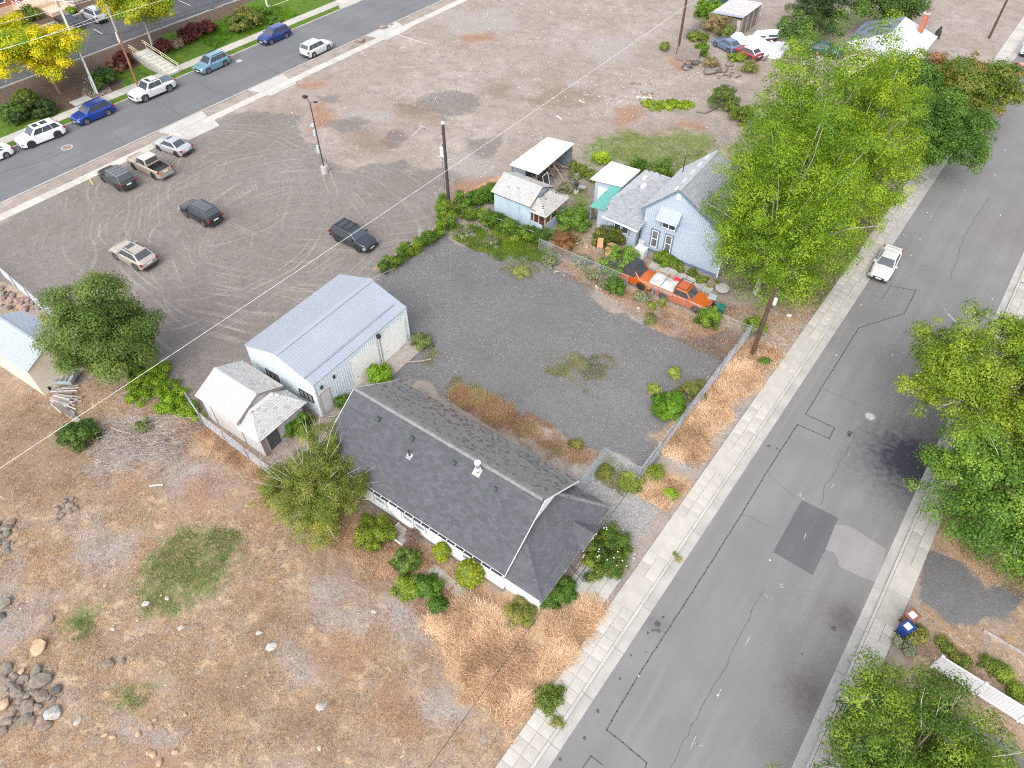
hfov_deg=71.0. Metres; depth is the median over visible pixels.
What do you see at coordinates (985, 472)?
tree
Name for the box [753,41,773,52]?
junk heap
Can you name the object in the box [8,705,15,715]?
rock
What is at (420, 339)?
bush
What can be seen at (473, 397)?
dry grass
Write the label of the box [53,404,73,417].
plank
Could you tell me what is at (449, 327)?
cable
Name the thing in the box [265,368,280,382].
window
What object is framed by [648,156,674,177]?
bush
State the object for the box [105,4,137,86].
utility pole
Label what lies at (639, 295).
bush
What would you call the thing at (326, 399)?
side door
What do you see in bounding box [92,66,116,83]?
bush
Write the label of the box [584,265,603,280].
bush
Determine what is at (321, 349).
garage
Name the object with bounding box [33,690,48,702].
rock
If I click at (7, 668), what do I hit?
rock
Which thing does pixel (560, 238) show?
bush
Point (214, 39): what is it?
ground cover
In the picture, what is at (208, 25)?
bush
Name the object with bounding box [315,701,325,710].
rock
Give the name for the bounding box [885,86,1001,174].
tree
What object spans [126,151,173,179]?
pickup truck
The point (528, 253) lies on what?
green grass
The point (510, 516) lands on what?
bungalow
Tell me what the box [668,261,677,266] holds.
bush
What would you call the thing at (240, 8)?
bush
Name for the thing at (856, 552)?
road patch
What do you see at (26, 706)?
rock
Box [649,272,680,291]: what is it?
load sheet
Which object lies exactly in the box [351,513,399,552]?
bush
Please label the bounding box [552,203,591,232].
bush
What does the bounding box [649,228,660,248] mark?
window
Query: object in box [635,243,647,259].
heat pump
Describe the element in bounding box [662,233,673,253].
window
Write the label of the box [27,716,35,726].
rock
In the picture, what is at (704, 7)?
bush
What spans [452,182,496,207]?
ivy hedge
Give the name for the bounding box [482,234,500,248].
bush
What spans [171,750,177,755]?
rock
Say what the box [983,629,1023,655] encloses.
timber rail
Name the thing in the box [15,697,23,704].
rock
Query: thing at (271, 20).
bush
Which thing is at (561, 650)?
dry grass
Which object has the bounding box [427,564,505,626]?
garden path
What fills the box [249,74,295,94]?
driveway apron
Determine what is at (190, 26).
bush
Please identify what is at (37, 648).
rock
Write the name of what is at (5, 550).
rock
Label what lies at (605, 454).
chain link fence
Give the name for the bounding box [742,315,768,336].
bush
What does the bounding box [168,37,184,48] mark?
bush
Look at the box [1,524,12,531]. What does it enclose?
rock
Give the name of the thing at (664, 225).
window
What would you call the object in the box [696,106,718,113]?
fallen branch
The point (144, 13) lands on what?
locust tree
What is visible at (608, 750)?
road patch
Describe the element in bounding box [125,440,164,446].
fallen branch
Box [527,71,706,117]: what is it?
rubble chips
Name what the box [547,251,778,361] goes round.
dry grass
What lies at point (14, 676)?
rock
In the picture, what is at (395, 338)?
garage door
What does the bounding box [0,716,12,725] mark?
rock
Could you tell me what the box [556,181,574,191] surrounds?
bush
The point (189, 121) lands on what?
driveway apron
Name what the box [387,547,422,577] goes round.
bush
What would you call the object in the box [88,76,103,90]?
bush
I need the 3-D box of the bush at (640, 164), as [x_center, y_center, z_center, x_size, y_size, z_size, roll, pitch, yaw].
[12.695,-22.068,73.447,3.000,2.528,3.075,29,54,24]
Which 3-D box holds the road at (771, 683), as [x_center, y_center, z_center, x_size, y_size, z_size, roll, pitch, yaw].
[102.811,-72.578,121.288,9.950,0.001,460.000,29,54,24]
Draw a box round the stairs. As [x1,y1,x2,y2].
[132,48,180,75]
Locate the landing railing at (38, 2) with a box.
[11,0,74,7]
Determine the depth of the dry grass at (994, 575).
43.97 m
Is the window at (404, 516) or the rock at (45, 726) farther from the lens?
the window at (404, 516)
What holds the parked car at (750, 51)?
on the ground at (236, 280)
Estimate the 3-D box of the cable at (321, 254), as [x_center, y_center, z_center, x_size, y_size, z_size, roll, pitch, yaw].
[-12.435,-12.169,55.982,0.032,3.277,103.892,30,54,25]
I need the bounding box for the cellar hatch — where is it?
[393,522,412,545]
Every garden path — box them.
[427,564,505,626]
[648,261,714,293]
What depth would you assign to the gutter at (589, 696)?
46.89 m
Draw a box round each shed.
[0,310,85,395]
[195,360,306,456]
[710,0,762,33]
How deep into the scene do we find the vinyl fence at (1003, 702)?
38.62 m
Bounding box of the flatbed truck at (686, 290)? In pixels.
[644,269,713,312]
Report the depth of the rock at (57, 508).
47.20 m
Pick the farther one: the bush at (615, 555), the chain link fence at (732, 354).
the chain link fence at (732, 354)
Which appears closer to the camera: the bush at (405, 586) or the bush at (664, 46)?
the bush at (405, 586)
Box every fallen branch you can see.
[110,426,131,434]
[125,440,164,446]
[400,358,430,362]
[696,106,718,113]
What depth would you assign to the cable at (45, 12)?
76.28 m
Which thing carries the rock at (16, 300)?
on the ground at (236, 280)
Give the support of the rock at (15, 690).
on the ground at (236, 280)
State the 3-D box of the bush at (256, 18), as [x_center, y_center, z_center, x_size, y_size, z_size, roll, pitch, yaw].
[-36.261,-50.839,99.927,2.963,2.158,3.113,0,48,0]
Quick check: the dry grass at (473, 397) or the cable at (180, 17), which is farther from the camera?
the cable at (180, 17)
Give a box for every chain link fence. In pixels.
[0,268,54,315]
[184,392,272,476]
[538,238,628,288]
[576,447,641,489]
[639,323,753,479]
[650,286,766,345]
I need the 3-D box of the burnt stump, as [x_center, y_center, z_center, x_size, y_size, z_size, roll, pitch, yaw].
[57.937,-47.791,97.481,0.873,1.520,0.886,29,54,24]
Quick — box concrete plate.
[69,95,91,106]
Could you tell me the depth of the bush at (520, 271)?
63.30 m
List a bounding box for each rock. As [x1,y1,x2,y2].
[0,597,10,608]
[0,612,6,618]
[0,683,8,691]
[0,698,8,709]
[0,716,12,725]
[0,725,7,735]
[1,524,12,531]
[1,662,12,674]
[1,695,12,701]
[2,547,9,553]
[3,530,9,537]
[4,677,15,682]
[4,711,15,717]
[7,296,14,300]
[7,519,15,524]
[7,681,15,687]
[8,671,18,680]
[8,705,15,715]
[9,684,20,697]
[13,297,20,302]
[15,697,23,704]
[16,712,31,725]
[17,668,24,674]
[17,692,24,697]
[18,675,29,681]
[20,700,34,714]
[21,306,27,311]
[23,689,30,698]
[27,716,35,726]
[28,672,51,688]
[29,688,38,695]
[30,639,45,655]
[30,664,41,677]
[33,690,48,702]
[33,703,41,711]
[38,720,53,730]
[43,705,61,719]
[47,615,53,624]
[50,684,60,694]
[50,696,56,702]
[54,505,60,511]
[64,502,73,507]
[73,717,81,725]
[102,658,113,668]
[119,657,125,664]
[135,730,140,737]
[141,601,149,606]
[148,724,153,730]
[149,751,156,758]
[156,758,161,766]
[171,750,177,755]
[266,641,276,650]
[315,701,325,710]
[354,37,364,42]
[379,24,387,28]
[681,64,693,67]
[691,60,699,64]
[699,57,705,62]
[704,68,711,74]
[720,67,727,72]
[731,71,740,77]
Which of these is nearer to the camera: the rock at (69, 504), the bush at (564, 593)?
the bush at (564, 593)
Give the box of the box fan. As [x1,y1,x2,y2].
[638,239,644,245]
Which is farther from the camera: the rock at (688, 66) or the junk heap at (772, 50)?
the junk heap at (772, 50)
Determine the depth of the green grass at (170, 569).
44.32 m
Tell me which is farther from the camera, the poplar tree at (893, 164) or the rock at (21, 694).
the poplar tree at (893, 164)
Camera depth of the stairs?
91.39 m
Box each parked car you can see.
[0,142,14,158]
[13,117,66,148]
[53,13,83,29]
[69,97,115,124]
[79,4,109,23]
[97,164,137,190]
[108,240,158,270]
[152,135,193,156]
[178,199,224,226]
[192,49,230,73]
[256,22,291,44]
[298,38,333,57]
[328,218,378,252]
[606,250,655,290]
[711,36,740,52]
[735,44,763,60]
[810,40,842,56]
[868,244,902,282]
[1008,60,1023,76]
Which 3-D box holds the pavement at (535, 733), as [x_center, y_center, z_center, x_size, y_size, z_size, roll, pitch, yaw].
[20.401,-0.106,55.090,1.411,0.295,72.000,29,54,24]
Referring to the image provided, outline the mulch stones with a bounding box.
[82,77,111,98]
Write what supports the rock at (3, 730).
on the ground at (236, 280)
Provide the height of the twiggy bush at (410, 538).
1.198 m
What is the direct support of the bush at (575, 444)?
on the ground at (236, 280)
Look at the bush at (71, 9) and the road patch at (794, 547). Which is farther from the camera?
the bush at (71, 9)
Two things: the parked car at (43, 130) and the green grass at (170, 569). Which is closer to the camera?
the green grass at (170, 569)
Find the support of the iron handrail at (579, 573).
on the entrance walk
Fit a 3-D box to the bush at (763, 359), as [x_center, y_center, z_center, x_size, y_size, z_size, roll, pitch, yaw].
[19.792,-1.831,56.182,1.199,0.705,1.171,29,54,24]
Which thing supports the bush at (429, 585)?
on the ground at (236, 280)
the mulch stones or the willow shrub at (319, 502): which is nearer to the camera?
the willow shrub at (319, 502)
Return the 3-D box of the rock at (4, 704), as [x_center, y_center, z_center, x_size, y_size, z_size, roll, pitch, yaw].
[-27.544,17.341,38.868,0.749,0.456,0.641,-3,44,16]
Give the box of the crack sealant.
[582,283,915,767]
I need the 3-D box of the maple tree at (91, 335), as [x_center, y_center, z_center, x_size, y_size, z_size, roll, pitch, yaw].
[-29.591,-3.541,52.185,8.983,9.146,8.992,29,54,24]
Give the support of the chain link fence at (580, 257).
on the ground at (236, 280)
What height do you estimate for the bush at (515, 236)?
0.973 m
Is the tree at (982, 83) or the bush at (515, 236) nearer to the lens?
the bush at (515, 236)
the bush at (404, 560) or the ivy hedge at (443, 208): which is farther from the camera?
the ivy hedge at (443, 208)
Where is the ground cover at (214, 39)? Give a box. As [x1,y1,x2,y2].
[193,2,297,47]
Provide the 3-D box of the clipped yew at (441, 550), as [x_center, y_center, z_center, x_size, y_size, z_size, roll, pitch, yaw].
[-4.326,10.443,44.175,1.189,1.883,1.157,29,54,24]
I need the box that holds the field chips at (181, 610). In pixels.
[0,394,538,767]
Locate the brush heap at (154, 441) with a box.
[77,397,207,487]
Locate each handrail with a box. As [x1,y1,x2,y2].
[128,45,165,74]
[142,40,178,68]
[569,564,587,582]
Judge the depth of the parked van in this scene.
93.75 m
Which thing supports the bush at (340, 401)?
on the ground at (236, 280)
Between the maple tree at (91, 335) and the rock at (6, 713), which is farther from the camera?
the maple tree at (91, 335)
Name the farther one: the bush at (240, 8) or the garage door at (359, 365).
the bush at (240, 8)
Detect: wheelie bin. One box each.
[708,293,717,306]
[716,302,724,313]
[894,619,917,638]
[898,607,921,622]
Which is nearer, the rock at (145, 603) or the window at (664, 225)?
the rock at (145, 603)
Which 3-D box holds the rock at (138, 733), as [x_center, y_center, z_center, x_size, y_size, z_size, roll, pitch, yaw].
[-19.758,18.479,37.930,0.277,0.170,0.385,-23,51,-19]
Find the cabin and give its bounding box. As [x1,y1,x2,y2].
[491,172,569,230]
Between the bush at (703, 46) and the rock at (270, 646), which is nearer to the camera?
the rock at (270, 646)
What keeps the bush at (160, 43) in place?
on the ground at (236, 280)
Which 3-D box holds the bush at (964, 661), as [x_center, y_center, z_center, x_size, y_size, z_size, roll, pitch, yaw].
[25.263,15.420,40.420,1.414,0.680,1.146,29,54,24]
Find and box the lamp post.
[302,94,327,173]
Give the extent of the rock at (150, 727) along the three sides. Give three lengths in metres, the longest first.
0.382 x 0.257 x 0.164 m
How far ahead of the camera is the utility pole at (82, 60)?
83.98 m
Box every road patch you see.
[584,731,645,767]
[773,500,837,574]
[798,415,833,437]
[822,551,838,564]
[826,525,885,581]
[851,285,914,327]
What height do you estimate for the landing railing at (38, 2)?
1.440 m
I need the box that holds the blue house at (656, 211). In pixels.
[589,150,756,276]
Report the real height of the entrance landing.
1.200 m
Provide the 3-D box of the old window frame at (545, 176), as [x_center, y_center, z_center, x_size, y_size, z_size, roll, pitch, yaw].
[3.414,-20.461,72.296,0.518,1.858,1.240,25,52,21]
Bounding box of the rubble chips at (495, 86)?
[270,2,739,189]
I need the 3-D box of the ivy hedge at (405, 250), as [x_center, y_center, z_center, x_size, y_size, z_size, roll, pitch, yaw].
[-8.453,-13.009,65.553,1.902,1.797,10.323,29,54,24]
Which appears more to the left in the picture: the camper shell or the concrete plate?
the concrete plate
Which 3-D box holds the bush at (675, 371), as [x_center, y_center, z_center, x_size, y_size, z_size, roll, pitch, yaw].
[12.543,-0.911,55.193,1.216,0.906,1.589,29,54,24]
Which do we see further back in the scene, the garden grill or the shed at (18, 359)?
the garden grill
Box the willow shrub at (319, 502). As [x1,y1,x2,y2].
[247,414,378,555]
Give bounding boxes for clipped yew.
[432,541,451,562]
[455,558,484,588]
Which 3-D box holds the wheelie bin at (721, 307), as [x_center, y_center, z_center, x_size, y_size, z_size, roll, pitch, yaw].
[17.267,-6.136,59.735,0.750,1.130,0.660,13,49,11]
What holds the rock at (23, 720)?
on the ground at (236, 280)
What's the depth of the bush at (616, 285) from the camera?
61.39 m
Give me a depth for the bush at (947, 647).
40.85 m
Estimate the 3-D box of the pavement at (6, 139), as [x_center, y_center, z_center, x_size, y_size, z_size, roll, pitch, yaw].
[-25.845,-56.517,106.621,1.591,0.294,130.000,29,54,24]
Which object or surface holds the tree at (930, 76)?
on the ground at (236, 280)
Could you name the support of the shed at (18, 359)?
on the ground at (236, 280)
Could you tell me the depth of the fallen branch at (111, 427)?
51.52 m
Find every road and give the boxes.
[0,0,439,201]
[549,53,1023,767]
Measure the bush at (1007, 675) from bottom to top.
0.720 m
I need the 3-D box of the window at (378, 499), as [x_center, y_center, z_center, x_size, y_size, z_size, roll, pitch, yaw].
[-8.490,7.334,46.062,1.160,1.269,0.055,28,53,23]
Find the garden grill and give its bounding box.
[573,181,585,193]
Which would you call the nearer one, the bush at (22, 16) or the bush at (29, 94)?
the bush at (29, 94)
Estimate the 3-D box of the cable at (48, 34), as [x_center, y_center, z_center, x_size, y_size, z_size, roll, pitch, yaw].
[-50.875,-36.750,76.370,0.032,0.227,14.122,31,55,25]
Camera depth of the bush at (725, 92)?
83.60 m
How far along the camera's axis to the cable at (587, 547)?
38.23 m
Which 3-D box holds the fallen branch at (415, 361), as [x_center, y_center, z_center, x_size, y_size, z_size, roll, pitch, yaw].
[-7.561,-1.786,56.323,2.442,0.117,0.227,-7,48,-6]
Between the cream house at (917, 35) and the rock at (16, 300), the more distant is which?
the cream house at (917, 35)
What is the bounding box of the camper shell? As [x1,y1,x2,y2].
[753,29,780,41]
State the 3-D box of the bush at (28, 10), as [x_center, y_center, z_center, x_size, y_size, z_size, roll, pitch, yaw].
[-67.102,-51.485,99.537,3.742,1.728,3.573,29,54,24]
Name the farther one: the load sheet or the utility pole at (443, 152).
the utility pole at (443, 152)
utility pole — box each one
[55,0,97,93]
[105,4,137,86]
[439,121,450,204]
[676,0,687,53]
[750,287,778,355]
[988,0,1007,38]
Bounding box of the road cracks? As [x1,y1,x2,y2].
[3,63,988,767]
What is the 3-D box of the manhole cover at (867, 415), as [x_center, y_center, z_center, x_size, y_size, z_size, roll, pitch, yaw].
[26.329,2.385,52.800,0.840,0.012,0.840,29,54,24]
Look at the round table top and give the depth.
61.87 m
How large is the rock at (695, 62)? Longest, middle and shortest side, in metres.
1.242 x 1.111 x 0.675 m
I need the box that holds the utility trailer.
[47,370,78,390]
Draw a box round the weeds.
[422,258,704,496]
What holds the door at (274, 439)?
in the shed at (255, 408)
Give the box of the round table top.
[715,283,729,292]
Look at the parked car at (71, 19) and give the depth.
97.13 m
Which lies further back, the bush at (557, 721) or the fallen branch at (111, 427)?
the fallen branch at (111, 427)
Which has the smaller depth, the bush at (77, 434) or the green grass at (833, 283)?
the bush at (77, 434)
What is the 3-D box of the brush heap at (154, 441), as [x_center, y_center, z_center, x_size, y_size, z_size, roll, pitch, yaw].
[-25.689,3.408,51.412,8.229,0.503,9.768,8,48,7]
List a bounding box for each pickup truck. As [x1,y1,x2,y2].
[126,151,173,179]
[127,75,177,102]
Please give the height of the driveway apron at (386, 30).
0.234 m
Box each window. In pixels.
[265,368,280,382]
[298,388,313,402]
[373,490,387,507]
[400,509,414,525]
[414,520,426,533]
[460,547,484,571]
[505,201,519,214]
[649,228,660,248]
[660,222,677,231]
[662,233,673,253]
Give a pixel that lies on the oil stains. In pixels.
(833, 628)
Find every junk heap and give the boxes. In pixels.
[730,32,744,41]
[739,35,766,45]
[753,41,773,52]
[763,44,783,58]
[773,41,789,50]
[785,53,812,59]
[803,56,823,64]
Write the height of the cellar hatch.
0.220 m
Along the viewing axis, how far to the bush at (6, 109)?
80.94 m
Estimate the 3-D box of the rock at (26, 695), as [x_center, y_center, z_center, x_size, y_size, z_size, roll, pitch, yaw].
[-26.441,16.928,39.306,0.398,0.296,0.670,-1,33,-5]
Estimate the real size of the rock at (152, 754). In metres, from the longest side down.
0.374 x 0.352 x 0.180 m
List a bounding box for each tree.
[0,8,91,93]
[27,266,169,392]
[94,0,177,50]
[695,86,908,315]
[727,0,906,216]
[764,644,1023,767]
[774,9,814,58]
[780,0,858,37]
[801,43,936,241]
[849,0,933,20]
[854,47,947,121]
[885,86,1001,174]
[891,297,1023,462]
[903,415,1023,590]
[922,51,949,66]
[929,51,1023,118]
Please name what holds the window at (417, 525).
in the bungalow
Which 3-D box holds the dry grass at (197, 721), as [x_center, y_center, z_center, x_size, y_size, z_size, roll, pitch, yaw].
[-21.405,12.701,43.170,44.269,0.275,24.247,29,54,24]
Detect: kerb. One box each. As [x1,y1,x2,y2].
[0,0,238,88]
[0,0,441,203]
[12,0,363,147]
[41,13,79,26]
[530,35,1023,767]
[805,269,1023,767]
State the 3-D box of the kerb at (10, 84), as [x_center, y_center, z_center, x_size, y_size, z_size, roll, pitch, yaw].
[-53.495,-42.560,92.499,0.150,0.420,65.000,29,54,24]
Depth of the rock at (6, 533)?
45.90 m
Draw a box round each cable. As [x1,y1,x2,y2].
[0,0,160,49]
[1,0,89,23]
[1,6,685,467]
[2,17,94,49]
[120,0,242,33]
[123,0,221,31]
[428,291,770,767]
[448,251,450,410]
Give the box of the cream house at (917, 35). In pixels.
[842,10,937,75]
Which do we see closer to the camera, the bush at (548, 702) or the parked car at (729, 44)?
the bush at (548, 702)
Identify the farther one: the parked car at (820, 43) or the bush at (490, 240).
the parked car at (820, 43)
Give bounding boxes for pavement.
[0,0,348,143]
[0,0,466,221]
[495,177,925,767]
[809,283,1023,767]
[914,17,1023,179]
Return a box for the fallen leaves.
[372,176,499,269]
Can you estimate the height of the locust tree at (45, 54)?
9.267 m
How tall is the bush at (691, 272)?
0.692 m
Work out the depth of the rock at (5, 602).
42.74 m
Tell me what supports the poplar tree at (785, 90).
on the ground at (236, 280)
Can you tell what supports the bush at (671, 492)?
on the ground at (236, 280)
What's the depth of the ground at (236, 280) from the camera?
58.67 m
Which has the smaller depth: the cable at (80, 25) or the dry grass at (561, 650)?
the dry grass at (561, 650)
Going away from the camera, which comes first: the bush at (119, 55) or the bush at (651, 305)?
the bush at (651, 305)
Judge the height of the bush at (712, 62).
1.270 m
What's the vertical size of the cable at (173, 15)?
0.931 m
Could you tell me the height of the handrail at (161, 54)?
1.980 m
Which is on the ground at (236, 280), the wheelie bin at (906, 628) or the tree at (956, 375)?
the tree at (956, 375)
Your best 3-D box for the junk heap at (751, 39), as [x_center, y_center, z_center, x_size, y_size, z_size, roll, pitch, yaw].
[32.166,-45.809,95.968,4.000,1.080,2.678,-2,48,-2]
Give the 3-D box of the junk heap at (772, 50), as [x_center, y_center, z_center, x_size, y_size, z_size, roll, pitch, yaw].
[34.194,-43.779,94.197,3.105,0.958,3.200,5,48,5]
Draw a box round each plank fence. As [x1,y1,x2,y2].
[676,45,700,60]
[684,18,702,38]
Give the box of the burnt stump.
[934,26,942,38]
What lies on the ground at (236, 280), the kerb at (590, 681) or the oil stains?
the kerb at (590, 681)
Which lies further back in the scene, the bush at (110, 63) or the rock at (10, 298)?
the bush at (110, 63)
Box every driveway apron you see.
[158,111,219,140]
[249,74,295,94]
[338,0,359,8]
[366,22,408,39]
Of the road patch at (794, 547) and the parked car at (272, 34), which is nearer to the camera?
the road patch at (794, 547)
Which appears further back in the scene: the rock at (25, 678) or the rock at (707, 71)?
the rock at (707, 71)
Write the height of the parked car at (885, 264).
1.437 m
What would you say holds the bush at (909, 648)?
on the ground at (236, 280)
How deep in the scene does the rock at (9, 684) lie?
39.53 m
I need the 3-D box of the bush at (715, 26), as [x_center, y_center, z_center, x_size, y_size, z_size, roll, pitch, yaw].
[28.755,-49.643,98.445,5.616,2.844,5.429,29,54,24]
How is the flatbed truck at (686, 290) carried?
on the ground at (236, 280)
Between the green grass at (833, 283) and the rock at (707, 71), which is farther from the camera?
the rock at (707, 71)
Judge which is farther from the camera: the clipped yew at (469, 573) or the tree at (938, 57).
the tree at (938, 57)
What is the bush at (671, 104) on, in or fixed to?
on the ground at (236, 280)
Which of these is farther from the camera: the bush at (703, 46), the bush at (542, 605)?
the bush at (703, 46)
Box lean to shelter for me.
[510,137,573,181]
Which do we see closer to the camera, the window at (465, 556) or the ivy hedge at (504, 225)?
the window at (465, 556)
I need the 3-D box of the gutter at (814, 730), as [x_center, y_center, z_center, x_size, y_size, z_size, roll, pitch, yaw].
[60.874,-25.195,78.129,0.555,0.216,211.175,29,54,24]
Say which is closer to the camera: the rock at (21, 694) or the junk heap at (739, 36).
the rock at (21, 694)
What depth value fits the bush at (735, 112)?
81.63 m
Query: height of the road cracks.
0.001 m
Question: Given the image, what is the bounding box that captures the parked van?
[1019,43,1023,55]
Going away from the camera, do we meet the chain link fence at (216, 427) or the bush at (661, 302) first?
the chain link fence at (216, 427)
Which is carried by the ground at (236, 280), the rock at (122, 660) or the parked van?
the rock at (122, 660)
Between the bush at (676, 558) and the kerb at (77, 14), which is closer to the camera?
the bush at (676, 558)
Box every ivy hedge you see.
[377,212,458,274]
[433,192,456,220]
[451,197,546,244]
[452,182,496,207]
[488,209,556,240]
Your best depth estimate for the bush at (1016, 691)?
39.00 m
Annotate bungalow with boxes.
[320,380,610,609]
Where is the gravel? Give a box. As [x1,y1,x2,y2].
[375,237,738,463]
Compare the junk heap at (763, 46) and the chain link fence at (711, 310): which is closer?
the chain link fence at (711, 310)
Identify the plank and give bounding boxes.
[51,399,69,405]
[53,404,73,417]
[54,393,81,397]
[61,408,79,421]
[597,238,603,247]
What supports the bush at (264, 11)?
on the ground at (236, 280)
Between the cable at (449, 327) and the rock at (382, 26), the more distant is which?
the rock at (382, 26)
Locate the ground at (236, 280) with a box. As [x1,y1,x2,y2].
[0,0,1023,767]
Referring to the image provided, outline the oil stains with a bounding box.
[558,431,852,760]
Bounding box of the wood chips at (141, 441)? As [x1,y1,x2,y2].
[95,415,183,474]
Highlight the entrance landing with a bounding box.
[12,0,75,16]
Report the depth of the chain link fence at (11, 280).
61.38 m
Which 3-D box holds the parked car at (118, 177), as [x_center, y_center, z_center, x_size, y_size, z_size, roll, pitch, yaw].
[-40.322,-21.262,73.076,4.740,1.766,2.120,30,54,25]
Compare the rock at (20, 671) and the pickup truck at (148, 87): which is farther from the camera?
the pickup truck at (148, 87)
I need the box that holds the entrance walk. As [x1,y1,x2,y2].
[572,561,620,607]
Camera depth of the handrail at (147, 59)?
90.20 m
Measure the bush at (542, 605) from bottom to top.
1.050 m
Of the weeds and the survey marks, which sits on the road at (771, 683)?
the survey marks
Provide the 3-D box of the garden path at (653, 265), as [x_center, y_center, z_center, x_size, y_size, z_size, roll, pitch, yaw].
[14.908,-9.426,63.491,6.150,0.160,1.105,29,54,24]
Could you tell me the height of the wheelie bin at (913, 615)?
1.131 m
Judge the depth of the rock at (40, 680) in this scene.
39.56 m
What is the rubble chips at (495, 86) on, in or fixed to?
on the ground at (236, 280)
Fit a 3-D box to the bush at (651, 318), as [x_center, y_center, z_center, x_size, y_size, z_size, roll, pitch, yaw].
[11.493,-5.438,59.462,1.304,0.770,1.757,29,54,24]
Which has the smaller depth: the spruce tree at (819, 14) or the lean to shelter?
the lean to shelter
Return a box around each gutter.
[535,38,1023,767]
[791,252,1023,767]
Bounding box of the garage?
[244,274,422,416]
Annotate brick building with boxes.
[0,0,25,16]
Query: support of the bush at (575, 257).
on the ground at (236, 280)
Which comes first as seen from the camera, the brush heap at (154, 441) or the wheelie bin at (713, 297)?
the brush heap at (154, 441)
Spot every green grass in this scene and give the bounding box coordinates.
[56,521,251,723]
[448,220,560,263]
[554,126,714,248]
[729,193,892,315]
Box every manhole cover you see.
[61,145,72,149]
[864,412,875,420]
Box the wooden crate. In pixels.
[706,279,716,288]
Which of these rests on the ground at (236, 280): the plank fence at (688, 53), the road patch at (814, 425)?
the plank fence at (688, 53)
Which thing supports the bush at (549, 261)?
on the ground at (236, 280)
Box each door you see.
[266,428,283,451]
[320,388,333,412]
[351,342,380,386]
[381,318,406,361]
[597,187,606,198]
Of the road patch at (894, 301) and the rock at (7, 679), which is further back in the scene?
the road patch at (894, 301)
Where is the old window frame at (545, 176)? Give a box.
[541,169,549,184]
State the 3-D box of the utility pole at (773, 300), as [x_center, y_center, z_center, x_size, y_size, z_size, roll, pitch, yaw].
[19.147,-4.538,54.530,0.678,7.000,0.367,17,50,15]
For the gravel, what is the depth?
57.64 m
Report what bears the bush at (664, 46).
on the ground at (236, 280)
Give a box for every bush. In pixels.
[0,101,29,125]
[9,10,27,24]
[10,87,39,109]
[14,4,42,22]
[26,98,58,118]
[54,417,102,452]
[65,5,77,13]
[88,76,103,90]
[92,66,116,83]
[103,60,125,71]
[112,50,135,65]
[118,360,205,421]
[134,416,151,433]
[153,37,170,54]
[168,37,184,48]
[176,27,193,44]
[184,22,204,38]
[199,19,217,32]
[227,14,251,32]
[232,4,252,20]
[241,10,261,28]
[257,6,270,16]
[266,14,282,24]
[281,411,315,437]
[334,392,349,408]
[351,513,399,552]
[365,363,393,383]
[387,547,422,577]
[389,574,417,603]
[402,527,421,544]
[410,331,434,351]
[410,572,446,598]
[427,590,449,617]
[451,223,476,239]
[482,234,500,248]
[501,594,537,630]
[509,231,522,241]
[510,264,531,279]
[532,681,566,716]
[534,595,556,609]
[539,253,558,268]
[545,573,576,609]
[549,714,566,729]
[550,228,578,255]
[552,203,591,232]
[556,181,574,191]
[566,171,580,180]
[567,160,598,182]
[567,437,583,451]
[571,253,593,270]
[581,520,634,582]
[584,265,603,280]
[585,207,596,219]
[590,224,626,250]
[592,150,610,163]
[592,460,614,482]
[595,276,609,288]
[597,244,641,277]
[604,276,625,296]
[616,469,646,494]
[625,154,650,175]
[631,290,652,301]
[640,98,694,111]
[643,311,657,326]
[643,463,665,483]
[646,301,655,310]
[646,382,663,394]
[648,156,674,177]
[649,390,686,421]
[653,250,678,267]
[658,298,665,306]
[659,42,669,50]
[663,487,679,500]
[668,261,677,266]
[668,365,680,378]
[672,260,684,272]
[673,550,684,563]
[676,378,707,402]
[684,29,709,41]
[685,267,697,277]
[692,305,723,330]
[693,0,722,20]
[693,40,709,57]
[695,274,708,283]
[701,12,734,33]
[702,56,721,67]
[708,84,740,111]
[718,24,737,37]
[727,52,746,62]
[728,104,759,126]
[740,59,760,73]
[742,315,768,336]
[755,356,772,364]
[889,633,919,658]
[901,623,929,646]
[934,634,956,654]
[946,651,973,670]
[976,652,1007,681]
[990,664,1018,685]
[1005,679,1023,702]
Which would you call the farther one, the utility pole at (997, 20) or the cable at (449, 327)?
the utility pole at (997, 20)
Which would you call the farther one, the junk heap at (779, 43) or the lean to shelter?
the junk heap at (779, 43)
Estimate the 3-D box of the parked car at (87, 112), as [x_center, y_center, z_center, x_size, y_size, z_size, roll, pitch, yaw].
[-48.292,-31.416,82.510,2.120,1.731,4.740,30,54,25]
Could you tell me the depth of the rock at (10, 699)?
39.04 m
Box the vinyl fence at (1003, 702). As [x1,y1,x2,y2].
[930,654,1023,724]
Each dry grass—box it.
[0,363,555,767]
[177,415,529,636]
[416,337,787,750]
[445,374,601,467]
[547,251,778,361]
[582,321,805,556]
[900,511,1023,714]
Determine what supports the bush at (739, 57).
on the ground at (236, 280)
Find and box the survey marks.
[690,453,849,749]

